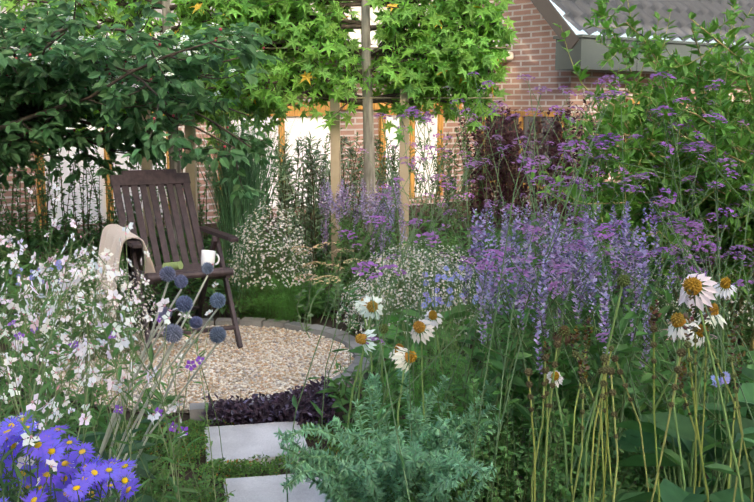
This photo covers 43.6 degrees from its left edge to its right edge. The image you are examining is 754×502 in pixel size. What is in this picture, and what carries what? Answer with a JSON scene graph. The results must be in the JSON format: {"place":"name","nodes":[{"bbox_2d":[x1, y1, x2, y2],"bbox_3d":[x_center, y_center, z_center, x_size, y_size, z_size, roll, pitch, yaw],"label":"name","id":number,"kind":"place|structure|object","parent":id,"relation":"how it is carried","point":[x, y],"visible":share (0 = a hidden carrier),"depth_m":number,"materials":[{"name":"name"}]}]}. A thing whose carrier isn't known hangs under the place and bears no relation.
{"place":"outdoors","nodes":[
{"label":"outdoors","id":0,"kind":"place"},
{"bbox_2d":[0,432,157,501],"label":"leaves","id":1,"kind":"object","parent":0,"point":[140,471],"visible":0.04,"depth_m":2.95,"materials":[{"name":"green plant"}]},
{"bbox_2d":[8,315,228,501],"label":"flowers","id":2,"kind":"object","parent":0,"point":[157,408],"visible":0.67,"depth_m":2.62,"materials":[{"name":"plant"}]},
{"bbox_2d":[0,201,753,501],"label":"ground","id":3,"kind":"structure","parent":0,"point":[314,320],"depth_m":6.23,"materials":[{"name":"green plant"}]},
{"bbox_2d":[0,411,141,501],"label":"purple aster","id":4,"kind":"object","parent":3,"relation":"on","point":[89,483],"visible":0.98,"depth_m":1.78,"materials":[{"name":"purple plant"}]},
{"bbox_2d":[0,175,227,501],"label":"gaura","id":5,"kind":"object","parent":3,"relation":"on","point":[48,334],"visible":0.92,"depth_m":2.34,"materials":[{"name":"white plant"}]},
{"bbox_2d":[0,127,247,258],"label":"flowering plants","id":6,"kind":"object","parent":3,"relation":"on","point":[46,197],"visible":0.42,"depth_m":8.63,"materials":[{"name":"green plant"}]},
{"bbox_2d":[21,441,234,501],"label":"low leafy plant","id":7,"kind":"object","parent":3,"relation":"on","point":[158,498],"visible":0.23,"depth_m":3.25,"materials":[{"name":"green plant"}]},
{"bbox_2d":[0,0,284,207],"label":"tree","id":8,"kind":"object","parent":3,"relation":"on","point":[56,80],"visible":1,"depth_m":6.09,"materials":[{"name":"green plant"}]},
{"bbox_2d":[78,262,226,501],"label":"globe thistles","id":9,"kind":"object","parent":3,"relation":"on","point":[174,333],"visible":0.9,"depth_m":2.35,"materials":[{"name":"blue plant"}]},
{"bbox_2d":[0,0,316,265],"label":"tree","id":10,"kind":"object","parent":3,"relation":"on","point":[111,12],"visible":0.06,"depth_m":7.69,"materials":[{"name":"green plant"}]},
{"bbox_2d":[45,317,372,420],"bbox_3d":[-0.941,0.606,5.300,1.773,0.054,1.744,0,9,1],"label":"gravel circle","id":11,"kind":"object","parent":3,"relation":"on","point":[271,356],"visible":0.56,"depth_m":5.23,"materials":[{"name":"beige gravel"}]},
{"bbox_2d":[22,250,160,366],"bbox_3d":[-1.634,0.316,5.324,0.800,0.635,0.649,0,9,1],"label":"white aster","id":12,"kind":"object","parent":11,"relation":"on","point":[84,333],"visible":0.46,"depth_m":5.28,"materials":[{"name":"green plant"}]},
{"bbox_2d":[110,169,242,356],"bbox_3d":[-1.276,0.031,5.848,0.630,0.997,1.142,-4,10,-25],"label":"recliner chair","id":13,"kind":"object","parent":11,"relation":"on","point":[143,180],"visible":0.77,"depth_m":6.06,"materials":[{"name":"brown wood"}]},
{"bbox_2d":[96,224,155,321],"bbox_3d":[-1.558,0.125,5.766,0.309,0.509,0.678,-4,10,-25],"label":"blanket","id":14,"kind":"object","parent":13,"relation":"on","point":[112,235],"visible":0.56,"depth_m":5.58,"materials":[{"name":"beige fabric"}]},
{"bbox_2d":[162,261,182,269],"bbox_3d":[-1.203,0.089,5.551,0.130,0.068,0.049,5,10,29],"label":"magazine","id":15,"kind":"object","parent":13,"relation":"on","point":[178,265],"visible":0.81,"depth_m":5.53,"materials":[{"name":"green paper"}]},
{"bbox_2d":[201,250,219,266],"bbox_3d":[-0.993,0.048,5.626,0.120,0.100,0.086,6,2,16],"label":"mug","id":16,"kind":"object","parent":13,"relation":"on","point":[208,256],"visible":0.75,"depth_m":5.60,"materials":[{"name":"ceramic"}]},
{"bbox_2d":[184,107,308,302],"bbox_3d":[-0.973,-0.347,6.954,0.978,1.432,1.098,0,9,1],"label":"switchgrass clump","id":17,"kind":"object","parent":3,"relation":"on","point":[232,216],"visible":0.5,"depth_m":6.87,"materials":[{"name":"green plant"}]},
{"bbox_2d":[204,421,309,469],"bbox_3d":[-0.519,0.830,4.024,0.420,0.050,0.420,-2,9,-12],"label":"stepping stone","id":18,"kind":"object","parent":3,"relation":"on","point":[245,441],"visible":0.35,"depth_m":4.00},
{"bbox_2d":[91,376,450,501],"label":"ground cover plants","id":19,"kind":"object","parent":3,"relation":"on","point":[279,407],"visible":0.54,"depth_m":4.21,"materials":[{"name":"green plant"}]},
{"bbox_2d":[225,201,317,321],"bbox_3d":[-0.728,0.061,6.303,0.673,0.834,0.624,9,13,44],"label":"white aster","id":20,"kind":"object","parent":3,"relation":"on","point":[266,270],"visible":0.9,"depth_m":6.24,"materials":[{"name":"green plant"}]},
{"bbox_2d":[224,474,331,501],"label":"stepping stone","id":21,"kind":"object","parent":3,"relation":"on","point":[269,488],"visible":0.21,"depth_m":3.50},
{"bbox_2d":[238,263,340,323],"bbox_3d":[-0.653,0.280,6.305,0.680,0.406,0.734,7,11,38],"label":"clump","id":22,"kind":"object","parent":3,"relation":"on","point":[285,302],"visible":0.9,"depth_m":6.19,"materials":[{"name":"green plant"}]},
{"bbox_2d":[152,0,518,276],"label":"pleached trees","id":23,"kind":"object","parent":3,"relation":"on","point":[413,53],"visible":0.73,"depth_m":7.33,"materials":[{"name":"green plant"}]},
{"bbox_2d":[271,132,409,276],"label":"leafy plants","id":24,"kind":"object","parent":3,"relation":"on","point":[311,210],"visible":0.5,"depth_m":7.93,"materials":[{"name":"green plant"}]},
{"bbox_2d":[292,242,404,337],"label":"verbena plants","id":25,"kind":"object","parent":3,"relation":"on","point":[299,295],"visible":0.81,"depth_m":6.02,"materials":[{"name":"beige plant"}]},
{"bbox_2d":[198,127,499,246],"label":"flowering plants","id":26,"kind":"object","parent":3,"relation":"on","point":[449,169],"visible":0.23,"depth_m":9.73,"materials":[{"name":"green plant"}]},
{"bbox_2d":[4,259,730,490],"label":"flowers","id":27,"kind":"object","parent":3,"relation":"on","point":[424,305],"visible":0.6,"depth_m":3.93,"materials":[{"name":"plant"}]},
{"bbox_2d":[306,179,429,296],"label":"purple flowering plants","id":28,"kind":"object","parent":3,"relation":"on","point":[356,229],"visible":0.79,"depth_m":7.18,"materials":[{"name":"purple plant"}]},
{"bbox_2d":[0,0,753,240],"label":"house","id":29,"kind":"structure","parent":3,"relation":"on","point":[538,52],"depth_m":12.87,"materials":[{"name":"brick"}]},
{"bbox_2d":[0,206,753,501],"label":"border foliage","id":30,"kind":"object","parent":3,"relation":"on","point":[33,242],"visible":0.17,"depth_m":6.31,"materials":[{"name":"green plant"}]},
{"bbox_2d":[274,364,506,501],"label":"euphorbia","id":31,"kind":"object","parent":3,"relation":"on","point":[438,468],"visible":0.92,"depth_m":2.53,"materials":[{"name":"green plant"}]},
{"bbox_2d":[342,319,491,445],"bbox_3d":[0.180,0.596,3.764,0.493,0.569,0.728,5,10,30],"label":"leafy plant","id":32,"kind":"object","parent":3,"relation":"on","point":[417,402],"visible":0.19,"depth_m":3.69,"materials":[{"name":"green plant"}]},
{"bbox_2d":[348,304,487,397],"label":"broad perennial leaves","id":33,"kind":"object","parent":3,"relation":"on","point":[392,334],"visible":0.19,"depth_m":4.69,"materials":[{"name":"green plant"}]},
{"bbox_2d":[336,234,501,344],"bbox_3d":[0.280,0.211,5.802,1.067,0.693,0.904,0,9,1],"label":"white aster","id":34,"kind":"object","parent":3,"relation":"on","point":[400,301],"visible":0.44,"depth_m":5.69,"materials":[{"name":"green plant"}]},
{"bbox_2d":[286,72,753,501],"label":"verbena","id":35,"kind":"object","parent":3,"relation":"on","point":[694,225],"visible":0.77,"depth_m":2.94,"materials":[{"name":"purple plant"}]},
{"bbox_2d":[455,99,610,238],"bbox_3d":[1.704,-0.866,10.068,1.771,1.485,1.334,0,9,1],"label":"purple-leaved shrub","id":36,"kind":"object","parent":3,"relation":"on","point":[504,178],"visible":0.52,"depth_m":9.82,"materials":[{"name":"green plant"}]},
{"bbox_2d":[331,273,743,501],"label":"coneflowers","id":37,"kind":"object","parent":3,"relation":"on","point":[691,282],"visible":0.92,"depth_m":2.52,"materials":[{"name":"white plant"}]},
{"bbox_2d":[442,201,753,501],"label":"flower spikes","id":38,"kind":"object","parent":3,"relation":"on","point":[533,339],"visible":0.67,"depth_m":2.85,"materials":[{"name":"purple plant"}]},
{"bbox_2d":[524,289,752,501],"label":"tall plant stems","id":39,"kind":"object","parent":3,"relation":"on","point":[605,370],"visible":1,"depth_m":2.21,"materials":[{"name":"green plant"}]},
{"bbox_2d":[528,0,753,364],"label":"arching shrub","id":40,"kind":"object","parent":3,"relation":"on","point":[693,76],"visible":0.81,"depth_m":4.61,"materials":[{"name":"green plant"}]},
{"bbox_2d":[569,411,753,501],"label":"broad perennial leaves","id":41,"kind":"object","parent":3,"relation":"on","point":[670,491],"visible":0.67,"depth_m":2.50,"materials":[{"name":"green plant"}]},
{"bbox_2d":[658,321,718,486],"bbox_3d":[1.103,0.594,3.371,0.217,0.698,0.364,4,10,26],"label":"pink sedum","id":42,"kind":"object","parent":3,"relation":"on","point":[709,361],"visible":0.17,"depth_m":3.35,"materials":[{"name":"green plant"}]},
{"bbox_2d":[638,230,753,376],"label":"leafy plant","id":43,"kind":"object","parent":3,"relation":"on","point":[695,314],"visible":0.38,"depth_m":5.00,"materials":[{"name":"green plant"}]},
{"bbox_2d":[668,367,753,501],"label":"broad perennial leaves","id":44,"kind":"object","parent":3,"relation":"on","point":[746,374],"visible":0.35,"depth_m":2.66,"materials":[{"name":"green plant"}]},
{"bbox_2d":[349,377,667,501],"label":"leafy plants","id":45,"kind":"object","parent":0,"point":[506,461],"visible":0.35,"depth_m":2.60,"materials":[{"name":"green plant"}]},
{"bbox_2d":[550,0,748,45],"label":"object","id":46,"kind":"structure","parent":0,"point":[577,32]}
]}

